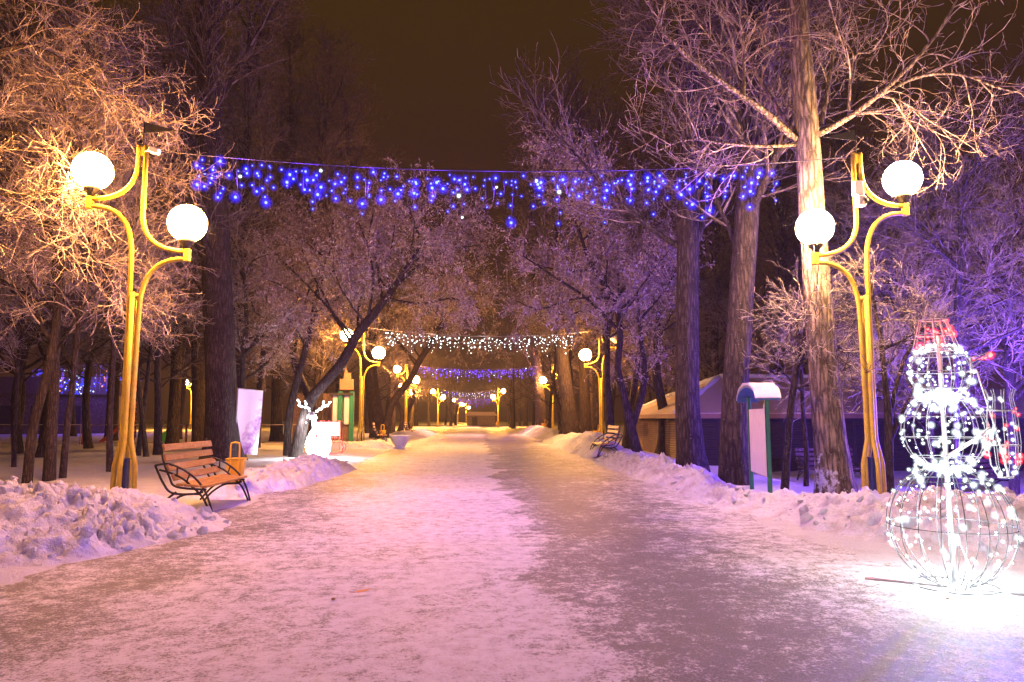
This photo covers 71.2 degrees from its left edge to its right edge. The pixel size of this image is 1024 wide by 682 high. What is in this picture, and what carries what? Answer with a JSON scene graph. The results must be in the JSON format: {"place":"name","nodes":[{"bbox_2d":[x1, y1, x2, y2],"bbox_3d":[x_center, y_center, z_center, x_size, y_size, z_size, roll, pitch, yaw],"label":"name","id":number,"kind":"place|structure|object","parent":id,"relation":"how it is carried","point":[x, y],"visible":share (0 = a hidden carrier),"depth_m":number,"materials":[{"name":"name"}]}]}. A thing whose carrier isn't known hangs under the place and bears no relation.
{"place":"outdoors","nodes":[
{"label":"outdoors","id":0,"kind":"place"},
{"bbox_2d":[0,422,1023,681],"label":"path","id":1,"kind":"structure","parent":0,"point":[462,552],"depth_m":5.19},
{"bbox_2d":[316,437,410,449],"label":"snow bank","id":2,"kind":"structure","parent":1,"relation":"on","point":[381,444],"depth_m":29.52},
{"bbox_2d":[465,412,496,424],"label":"end kiosk","id":3,"kind":"object","parent":1,"relation":"on","point":[480,418],"visible":0.8,"depth_m":132.48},
{"bbox_2d":[542,431,629,458],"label":"snow bank","id":4,"kind":"structure","parent":1,"relation":"on","point":[579,444],"depth_m":26.96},
{"bbox_2d":[865,577,1023,595],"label":"metal rod","id":5,"kind":"object","parent":1,"relation":"on","point":[937,585],"visible":1,"depth_m":5.45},
{"bbox_2d":[886,318,1021,596],"bbox_3d":[3.411,0.858,5.555,0.968,2.098,0.933,-3,-7,28],"label":"light snowman","id":6,"kind":"object","parent":1,"relation":"on","point":[938,347],"visible":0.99,"depth_m":5.50,"materials":[{"name":"metal"}]},
{"bbox_2d":[0,421,1023,613],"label":"ground","id":7,"kind":"structure","parent":0,"point":[86,467],"depth_m":14.94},
{"bbox_2d":[0,214,50,466],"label":"bare tree","id":8,"kind":"object","parent":7,"relation":"on","point":[20,345],"visible":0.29,"depth_m":18.84,"materials":[{"name":"brown plant"}]},
{"bbox_2d":[0,0,99,353],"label":"bare tree","id":9,"kind":"object","parent":7,"relation":"on","point":[15,34],"visible":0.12,"depth_m":34.30,"materials":[{"name":"brown plant"}]},
{"bbox_2d":[0,263,109,425],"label":"bare tree","id":10,"kind":"object","parent":7,"relation":"on","point":[23,396],"visible":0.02,"depth_m":42.78,"materials":[{"name":"brown plant"}]},
{"bbox_2d":[0,377,143,433],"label":"lit house","id":11,"kind":"structure","parent":7,"relation":"on","point":[98,400],"depth_m":57.37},
{"bbox_2d":[8,0,154,441],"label":"bare tree","id":12,"kind":"object","parent":7,"relation":"on","point":[42,361],"visible":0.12,"depth_m":38.25,"materials":[{"name":"brown plant"}]},
{"bbox_2d":[0,128,175,457],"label":"bare tree","id":13,"kind":"object","parent":7,"relation":"on","point":[39,453],"visible":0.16,"depth_m":23.06,"materials":[{"name":"brown plant"}]},
{"bbox_2d":[0,156,183,453],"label":"bare tree","id":14,"kind":"object","parent":7,"relation":"on","point":[20,445],"visible":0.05,"depth_m":25.87,"materials":[{"name":"brown plant"}]},
{"bbox_2d":[1,220,192,448],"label":"bare tree","id":15,"kind":"object","parent":7,"relation":"on","point":[87,433],"visible":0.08,"depth_m":28.91,"materials":[{"name":"brown plant"}]},
{"bbox_2d":[0,0,204,481],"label":"bare tree","id":16,"kind":"object","parent":7,"relation":"on","point":[50,454],"visible":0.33,"depth_m":14.68,"materials":[{"name":"brown plant"}]},
{"bbox_2d":[37,0,176,440],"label":"bare tree","id":17,"kind":"object","parent":7,"relation":"on","point":[116,403],"visible":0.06,"depth_m":41.62,"materials":[{"name":"brown plant"}]},
{"bbox_2d":[0,120,216,471],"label":"bare tree","id":18,"kind":"object","parent":7,"relation":"on","point":[109,446],"visible":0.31,"depth_m":17.19,"materials":[{"name":"brown plant"}]},
{"bbox_2d":[0,0,219,358],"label":"bare tree","id":19,"kind":"object","parent":7,"relation":"on","point":[34,192],"visible":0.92,"depth_m":12.51,"materials":[{"name":"brown plant"}]},
{"bbox_2d":[0,476,231,567],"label":"snow heap","id":20,"kind":"object","parent":7,"relation":"on","point":[55,522],"visible":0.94,"depth_m":7.25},
{"bbox_2d":[0,34,235,477],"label":"bare tree","id":21,"kind":"object","parent":7,"relation":"on","point":[73,363],"visible":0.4,"depth_m":15.13,"materials":[{"name":"brown plant"}]},
{"bbox_2d":[0,0,238,483],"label":"bare tree","id":22,"kind":"object","parent":7,"relation":"on","point":[32,432],"visible":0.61,"depth_m":14.22,"materials":[{"name":"brown plant"}]},
{"bbox_2d":[0,192,256,454],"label":"bare tree","id":23,"kind":"object","parent":7,"relation":"on","point":[158,420],"visible":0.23,"depth_m":25.37,"materials":[{"name":"brown plant"}]},
{"bbox_2d":[71,221,202,456],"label":"bare tree","id":24,"kind":"object","parent":7,"relation":"on","point":[145,450],"visible":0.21,"depth_m":22.98,"materials":[{"name":"brown plant"}]},
{"bbox_2d":[71,122,206,488],"bbox_3d":[-5.739,-0.337,10.826,2.036,6.201,0.566,0,-6,-3],"label":"street lamp","id":25,"kind":"object","parent":7,"relation":"on","point":[93,173],"visible":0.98,"depth_m":10.82,"materials":[{"name":"metal"}]},
{"bbox_2d":[163,151,850,223],"bbox_3d":[-0.118,-2.359,11.201,11.148,1.231,0.261,0,-6,-2],"label":"light garland","id":26,"kind":"object","parent":25,"relation":"hanging from","point":[537,184],"visible":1,"depth_m":11.20},
{"bbox_2d":[79,219,200,455],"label":"bare tree","id":27,"kind":"object","parent":7,"relation":"on","point":[138,451],"visible":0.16,"depth_m":24.28,"materials":[{"name":"brown plant"}]},
{"bbox_2d":[89,0,261,443],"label":"poplar tree","id":28,"kind":"object","parent":7,"relation":"on","point":[173,422],"visible":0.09,"depth_m":32.35,"materials":[{"name":"brown plant"}]},
{"bbox_2d":[33,0,318,460],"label":"poplar tree","id":29,"kind":"object","parent":7,"relation":"on","point":[221,430],"visible":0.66,"depth_m":21.38,"materials":[{"name":"brown plant"}]},
{"bbox_2d":[122,4,252,438],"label":"bare tree","id":30,"kind":"object","parent":7,"relation":"on","point":[183,392],"visible":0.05,"depth_m":43.20,"materials":[{"name":"brown plant"}]},
{"bbox_2d":[154,438,250,511],"bbox_3d":[-4.521,1.964,10.583,0.829,0.991,1.750,0,-6,-3],"label":"park bench","id":31,"kind":"object","parent":7,"relation":"on","point":[211,482],"visible":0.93,"depth_m":10.33,"materials":[{"name":"wood"}]},
{"bbox_2d":[135,0,303,441],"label":"poplar tree","id":32,"kind":"object","parent":7,"relation":"on","point":[198,399],"visible":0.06,"depth_m":35.14,"materials":[{"name":"brown plant"}]},
{"bbox_2d":[154,0,318,388],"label":"bare tree","id":33,"kind":"object","parent":7,"relation":"on","point":[246,129],"visible":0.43,"depth_m":30.07,"materials":[{"name":"brown plant"}]},
{"bbox_2d":[157,168,326,395],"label":"bare tree","id":34,"kind":"object","parent":7,"relation":"on","point":[246,326],"visible":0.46,"depth_m":24.61,"materials":[{"name":"brown plant"}]},
{"bbox_2d":[236,388,262,454],"bbox_3d":[-7.902,2.587,21.470,0.126,2.336,0.832,-6,-9,44],"label":"banner","id":35,"kind":"object","parent":7,"relation":"on","point":[248,410],"visible":0.96,"depth_m":21.48,"materials":[{"name":"fabric"}]},
{"bbox_2d":[172,453,358,499],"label":"snow bank","id":36,"kind":"structure","parent":7,"relation":"on","point":[302,471],"depth_m":13.39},
{"bbox_2d":[159,171,386,447],"bbox_3d":[-11.066,-1.294,30.436,7.883,12.046,11.024,-3,-7,25],"label":"bare tree","id":37,"kind":"object","parent":7,"relation":"on","point":[260,384],"visible":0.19,"depth_m":30.32,"materials":[{"name":"brown plant"}]},
{"bbox_2d":[231,227,348,448],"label":"leafy tree","id":38,"kind":"object","parent":7,"relation":"on","point":[305,388],"visible":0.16,"depth_m":29.86,"materials":[{"name":"brown plant"}]},
{"bbox_2d":[226,0,356,441],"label":"bare tree","id":39,"kind":"object","parent":7,"relation":"on","point":[276,433],"visible":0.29,"depth_m":40.11,"materials":[{"name":"brown plant"}]},
{"bbox_2d":[185,240,411,409],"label":"bare tree","id":40,"kind":"object","parent":7,"relation":"on","point":[311,377],"visible":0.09,"depth_m":37.55,"materials":[{"name":"brown plant"}]},
{"bbox_2d":[292,393,332,441],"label":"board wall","id":41,"kind":"structure","parent":7,"relation":"on","point":[326,413],"depth_m":36.37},
{"bbox_2d":[297,400,331,456],"bbox_3d":[-6.226,2.818,22.689,1.001,1.925,0.807,5,-8,-38],"label":"light deer","id":42,"kind":"object","parent":7,"relation":"on","point":[321,429],"visible":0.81,"depth_m":22.58},
{"bbox_2d":[247,270,391,396],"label":"bare tree","id":43,"kind":"object","parent":7,"relation":"on","point":[332,383],"visible":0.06,"depth_m":43.97,"materials":[{"name":"brown plant"}]},
{"bbox_2d":[235,159,408,455],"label":"leafy tree","id":44,"kind":"object","parent":7,"relation":"on","point":[287,439],"visible":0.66,"depth_m":24.49,"materials":[{"name":"brown plant"}]},
{"bbox_2d":[265,25,388,440],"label":"bare tree","id":45,"kind":"object","parent":7,"relation":"on","point":[325,136],"visible":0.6,"depth_m":36.67,"materials":[{"name":"brown plant"}]},
{"bbox_2d":[315,421,345,454],"bbox_3d":[-6.012,3.205,23.732,0.948,1.104,0.509,0,-6,-3],"label":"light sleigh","id":46,"kind":"object","parent":7,"relation":"on","point":[332,428],"visible":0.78,"depth_m":23.58,"materials":[{"name":"white plastic"}]},
{"bbox_2d":[329,367,354,441],"bbox_3d":[-8.466,3.247,35.494,1.226,3.920,0.310,0,-6,-3],"label":"play booth","id":47,"kind":"object","parent":7,"relation":"on","point":[342,407],"visible":0.74,"depth_m":35.46,"materials":[{"name":"green paint"}]},
{"bbox_2d":[298,87,392,395],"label":"bare tree","id":48,"kind":"object","parent":7,"relation":"on","point":[357,164],"visible":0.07,"depth_m":50.74,"materials":[{"name":"brown plant"}]},
{"bbox_2d":[298,16,414,437],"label":"poplar tree","id":49,"kind":"object","parent":7,"relation":"on","point":[374,408],"visible":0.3,"depth_m":44.92,"materials":[{"name":"brown plant"}]},
{"bbox_2d":[341,318,384,441],"bbox_3d":[-6.866,2.027,32.670,2.036,6.201,0.566,0,-6,-3],"label":"street lamp","id":50,"kind":"object","parent":7,"relation":"on","point":[378,353],"visible":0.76,"depth_m":32.64,"materials":[{"name":"metal"}]},
{"bbox_2d":[341,170,399,432],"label":"bare tree","id":51,"kind":"object","parent":7,"relation":"on","point":[366,427],"visible":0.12,"depth_m":62.06,"materials":[{"name":"brown plant"}]},
{"bbox_2d":[237,157,510,457],"bbox_3d":[-4.703,-0.962,23.289,9.529,9.714,5.861,0,-6,-3],"label":"leafy tree","id":52,"kind":"object","parent":7,"relation":"on","point":[371,247],"visible":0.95,"depth_m":23.04,"materials":[{"name":"brown plant"}]},
{"bbox_2d":[330,312,437,404],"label":"bare tree","id":53,"kind":"object","parent":7,"relation":"on","point":[397,382],"visible":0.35,"depth_m":47.92,"materials":[{"name":"brown plant"}]},
{"bbox_2d":[373,220,413,384],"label":"bare tree","id":54,"kind":"object","parent":7,"relation":"on","point":[396,297],"visible":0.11,"depth_m":85.50,"materials":[{"name":"brown plant"}]},
{"bbox_2d":[379,316,445,433],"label":"bare tree","id":55,"kind":"object","parent":7,"relation":"on","point":[392,425],"visible":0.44,"depth_m":57.66,"materials":[{"name":"brown plant"}]},
{"bbox_2d":[382,326,445,428],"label":"bare tree","id":56,"kind":"object","parent":7,"relation":"on","point":[412,409],"visible":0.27,"depth_m":83.96,"materials":[{"name":"brown plant"}]},
{"bbox_2d":[335,254,513,438],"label":"leafy tree","id":57,"kind":"object","parent":7,"relation":"on","point":[406,384],"visible":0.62,"depth_m":42.43,"materials":[{"name":"brown plant"}]},
{"bbox_2d":[403,260,446,425],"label":"bare tree","id":58,"kind":"object","parent":7,"relation":"on","point":[416,412],"visible":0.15,"depth_m":119.53,"materials":[{"name":"brown plant"}]},
{"bbox_2d":[398,346,454,426],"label":"bare tree","id":59,"kind":"object","parent":7,"relation":"on","point":[428,402],"visible":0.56,"depth_m":109.41,"materials":[{"name":"brown plant"}]},
{"bbox_2d":[421,355,475,424],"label":"bare tree","id":60,"kind":"object","parent":7,"relation":"on","point":[447,374],"visible":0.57,"depth_m":139.16,"materials":[{"name":"brown plant"}]},
{"bbox_2d":[489,350,534,428],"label":"bare tree","id":61,"kind":"object","parent":7,"relation":"on","point":[513,409],"visible":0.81,"depth_m":87.87,"materials":[{"name":"brown plant"}]},
{"bbox_2d":[494,332,556,425],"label":"bare tree","id":62,"kind":"object","parent":7,"relation":"on","point":[533,408],"visible":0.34,"depth_m":89.41,"materials":[{"name":"brown plant"}]},
{"bbox_2d":[489,150,562,426],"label":"poplar tree","id":63,"kind":"object","parent":7,"relation":"on","point":[540,413],"visible":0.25,"depth_m":57.40,"materials":[{"name":"brown plant"}]},
{"bbox_2d":[518,425,558,438],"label":"snow bank","id":64,"kind":"structure","parent":7,"relation":"on","point":[537,432],"depth_m":47.85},
{"bbox_2d":[480,47,628,434],"bbox_3d":[1.987,-4.941,36.776,7.542,20.638,10.315,0,-6,-3],"label":"poplar tree","id":65,"kind":"object","parent":7,"relation":"on","point":[570,422],"visible":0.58,"depth_m":36.74,"materials":[{"name":"brown plant"}]},
{"bbox_2d":[505,321,603,427],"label":"bare tree","id":66,"kind":"object","parent":7,"relation":"on","point":[551,397],"visible":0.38,"depth_m":49.74,"materials":[{"name":"brown plant"}]},
{"bbox_2d":[497,223,640,433],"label":"leafy tree","id":67,"kind":"object","parent":7,"relation":"on","point":[552,381],"visible":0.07,"depth_m":43.07,"materials":[{"name":"brown plant"}]},
{"bbox_2d":[504,40,659,432],"bbox_3d":[4.194,-5.093,38.594,7.563,21.285,9.016,4,-8,-35],"label":"poplar tree","id":68,"kind":"object","parent":7,"relation":"on","point":[584,406],"visible":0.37,"depth_m":37.45,"materials":[{"name":"brown plant"}]},
{"bbox_2d":[469,104,715,451],"bbox_3d":[3.103,-1.521,22.666,8.161,10.803,6.690,3,-7,-22],"label":"leafy tree","id":69,"kind":"object","parent":7,"relation":"on","point":[644,278],"visible":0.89,"depth_m":22.18,"materials":[{"name":"brown plant"}]},
{"bbox_2d":[518,294,669,439],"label":"bare tree","id":70,"kind":"object","parent":7,"relation":"on","point":[613,392],"visible":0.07,"depth_m":45.00,"materials":[{"name":"brown plant"}]},
{"bbox_2d":[592,146,603,433],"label":"dead tree","id":71,"kind":"object","parent":7,"relation":"on","point":[596,423],"visible":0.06,"depth_m":40.07,"materials":[{"name":"brown plant"}]},
{"bbox_2d":[579,322,616,433],"bbox_3d":[4.220,2.151,33.818,2.036,6.201,0.566,0,-6,-3],"label":"street lamp","id":72,"kind":"object","parent":7,"relation":"on","point":[585,353],"visible":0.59,"depth_m":33.76,"materials":[{"name":"metal"}]},
{"bbox_2d":[590,424,622,456],"bbox_3d":[2.995,3.186,22.994,0.829,0.991,1.750,0,-6,-3],"label":"park bench","id":73,"kind":"object","parent":7,"relation":"on","point":[610,435],"visible":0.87,"depth_m":22.34,"materials":[{"name":"wood"}]},
{"bbox_2d":[519,155,713,440],"bbox_3d":[3.711,-1.133,28.122,7.024,11.343,8.569,0,-6,-1],"label":"leafy tree","id":74,"kind":"object","parent":7,"relation":"on","point":[606,325],"visible":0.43,"depth_m":27.09,"materials":[{"name":"brown plant"}]},
{"bbox_2d":[592,132,657,398],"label":"bare tree","id":75,"kind":"object","parent":7,"relation":"on","point":[627,381],"visible":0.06,"depth_m":49.73,"materials":[{"name":"brown plant"}]},
{"bbox_2d":[589,96,677,403],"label":"bare tree","id":76,"kind":"object","parent":7,"relation":"on","point":[647,398],"visible":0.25,"depth_m":39.25,"materials":[{"name":"brown plant"}]},
{"bbox_2d":[575,187,704,448],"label":"bare tree","id":77,"kind":"object","parent":7,"relation":"on","point":[632,399],"visible":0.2,"depth_m":31.21,"materials":[{"name":"brown plant"}]},
{"bbox_2d":[571,216,728,454],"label":"bare tree","id":78,"kind":"object","parent":7,"relation":"on","point":[657,389],"visible":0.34,"depth_m":28.46,"materials":[{"name":"brown plant"}]},
{"bbox_2d":[585,229,730,394],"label":"bare tree","id":79,"kind":"object","parent":7,"relation":"on","point":[663,378],"visible":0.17,"depth_m":34.38,"materials":[{"name":"brown plant"}]},
{"bbox_2d":[489,0,843,471],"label":"poplar tree","id":80,"kind":"object","parent":7,"relation":"on","point":[690,447],"visible":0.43,"depth_m":15.94,"materials":[{"name":"brown plant"}]},
{"bbox_2d":[650,77,759,377],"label":"bare tree","id":81,"kind":"object","parent":7,"relation":"on","point":[702,274],"visible":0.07,"depth_m":43.49,"materials":[{"name":"brown plant"}]},
{"bbox_2d":[657,72,773,377],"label":"bare tree","id":82,"kind":"object","parent":7,"relation":"on","point":[716,225],"visible":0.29,"depth_m":40.60,"materials":[{"name":"brown plant"}]},
{"bbox_2d":[635,223,858,380],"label":"bare tree","id":83,"kind":"object","parent":7,"relation":"on","point":[718,316],"visible":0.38,"depth_m":34.75,"materials":[{"name":"brown plant"}]},
{"bbox_2d":[736,382,780,492],"bbox_3d":[4.171,1.693,12.086,0.400,1.984,1.817,-1,-6,8],"label":"notice board","id":84,"kind":"object","parent":7,"relation":"on","point":[759,442],"visible":0.89,"depth_m":11.80,"materials":[{"name":"white paint"}]},
{"bbox_2d":[630,0,911,485],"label":"poplar tree","id":85,"kind":"object","parent":7,"relation":"on","point":[733,466],"visible":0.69,"depth_m":13.96,"materials":[{"name":"brown plant"}]},
{"bbox_2d":[733,66,844,374],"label":"bare tree","id":86,"kind":"object","parent":7,"relation":"on","point":[779,206],"visible":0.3,"depth_m":45.16,"materials":[{"name":"brown plant"}]},
{"bbox_2d":[722,214,888,373],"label":"bare tree","id":87,"kind":"object","parent":7,"relation":"on","point":[793,236],"visible":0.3,"depth_m":36.91,"materials":[{"name":"brown plant"}]},
{"bbox_2d":[592,450,1023,561],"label":"snow bank","id":88,"kind":"structure","parent":7,"relation":"on","point":[861,514],"depth_m":8.31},
{"bbox_2d":[742,253,875,485],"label":"bare tree","id":89,"kind":"object","parent":7,"relation":"on","point":[805,437],"visible":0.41,"depth_m":13.32,"materials":[{"name":"brown plant"}]},
{"bbox_2d":[610,0,1023,493],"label":"poplar tree","id":90,"kind":"object","parent":7,"relation":"on","point":[833,470],"visible":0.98,"depth_m":11.76,"materials":[{"name":"brown plant"}]},
{"bbox_2d":[737,223,896,489],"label":"bare tree","id":91,"kind":"object","parent":7,"relation":"on","point":[800,350],"visible":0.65,"depth_m":11.93,"materials":[{"name":"brown plant"}]},
{"bbox_2d":[795,447,860,479],"bbox_3d":[9.364,3.640,21.124,1.750,0.991,0.829,0,-6,-3],"label":"park bench","id":92,"kind":"object","parent":7,"relation":"on","point":[799,460],"visible":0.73,"depth_m":21.28,"materials":[{"name":"black metal"}]},
{"bbox_2d":[636,373,1023,471],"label":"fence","id":93,"kind":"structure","parent":7,"relation":"on","point":[710,390],"depth_m":25.61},
{"bbox_2d":[786,42,908,374],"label":"bare tree","id":94,"kind":"object","parent":7,"relation":"on","point":[834,143],"visible":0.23,"depth_m":40.06,"materials":[{"name":"brown plant"}]},
{"bbox_2d":[795,130,922,493],"bbox_3d":[5.503,-0.303,11.136,2.036,6.201,0.566,0,-6,-3],"label":"street lamp","id":95,"kind":"object","parent":7,"relation":"on","point":[902,181],"visible":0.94,"depth_m":11.13,"materials":[{"name":"metal"}]},
{"bbox_2d":[753,193,1002,375],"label":"bare tree","id":96,"kind":"object","parent":7,"relation":"on","point":[881,292],"visible":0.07,"depth_m":34.29,"materials":[{"name":"brown plant"}]},
{"bbox_2d":[769,125,1004,456],"bbox_3d":[10.497,-0.924,19.556,5.972,10.048,5.633,-1,-6,6],"label":"bare tree","id":97,"kind":"object","parent":7,"relation":"on","point":[846,236],"visible":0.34,"depth_m":19.15,"materials":[{"name":"brown plant"}]},
{"bbox_2d":[769,89,1023,486],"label":"bare tree","id":98,"kind":"object","parent":7,"relation":"on","point":[920,276],"visible":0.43,"depth_m":18.30,"materials":[{"name":"brown plant"}]},
{"bbox_2d":[799,240,1003,492],"bbox_3d":[6.712,0.585,12.616,3.139,4.778,2.582,4,-7,-33],"label":"bare tree","id":99,"kind":"object","parent":7,"relation":"on","point":[890,406],"visible":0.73,"depth_m":12.26,"materials":[{"name":"brown plant"}]},
{"bbox_2d":[796,160,1023,380],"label":"bare tree","id":100,"kind":"object","parent":7,"relation":"on","point":[975,373],"visible":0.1,"depth_m":31.15,"materials":[{"name":"brown plant"}]},
{"bbox_2d":[823,24,1023,489],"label":"bare tree","id":101,"kind":"object","parent":7,"relation":"on","point":[959,195],"visible":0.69,"depth_m":16.57,"materials":[{"name":"brown plant"}]},
{"bbox_2d":[879,94,990,377],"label":"bare tree","id":102,"kind":"object","parent":7,"relation":"on","point":[929,141],"visible":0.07,"depth_m":42.15,"materials":[{"name":"brown plant"}]},
{"bbox_2d":[849,144,1023,495],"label":"bare tree","id":103,"kind":"object","parent":7,"relation":"on","point":[1011,384],"visible":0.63,"depth_m":17.44,"materials":[{"name":"brown plant"}]},
{"bbox_2d":[895,137,1023,376],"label":"bare tree","id":104,"kind":"object","parent":7,"relation":"on","point":[1015,214],"visible":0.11,"depth_m":27.48,"materials":[{"name":"brown plant"}]},
{"bbox_2d":[949,452,1007,491],"bbox_3d":[11.856,3.330,18.070,1.750,0.991,0.828,3,-7,-26],"label":"park bench","id":105,"kind":"object","parent":7,"relation":"on","point":[989,471],"visible":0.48,"depth_m":18.29,"materials":[{"name":"black metal"}]},
{"bbox_2d":[0,0,1023,420],"label":"sky","id":106,"kind":"structure","parent":0,"point":[433,70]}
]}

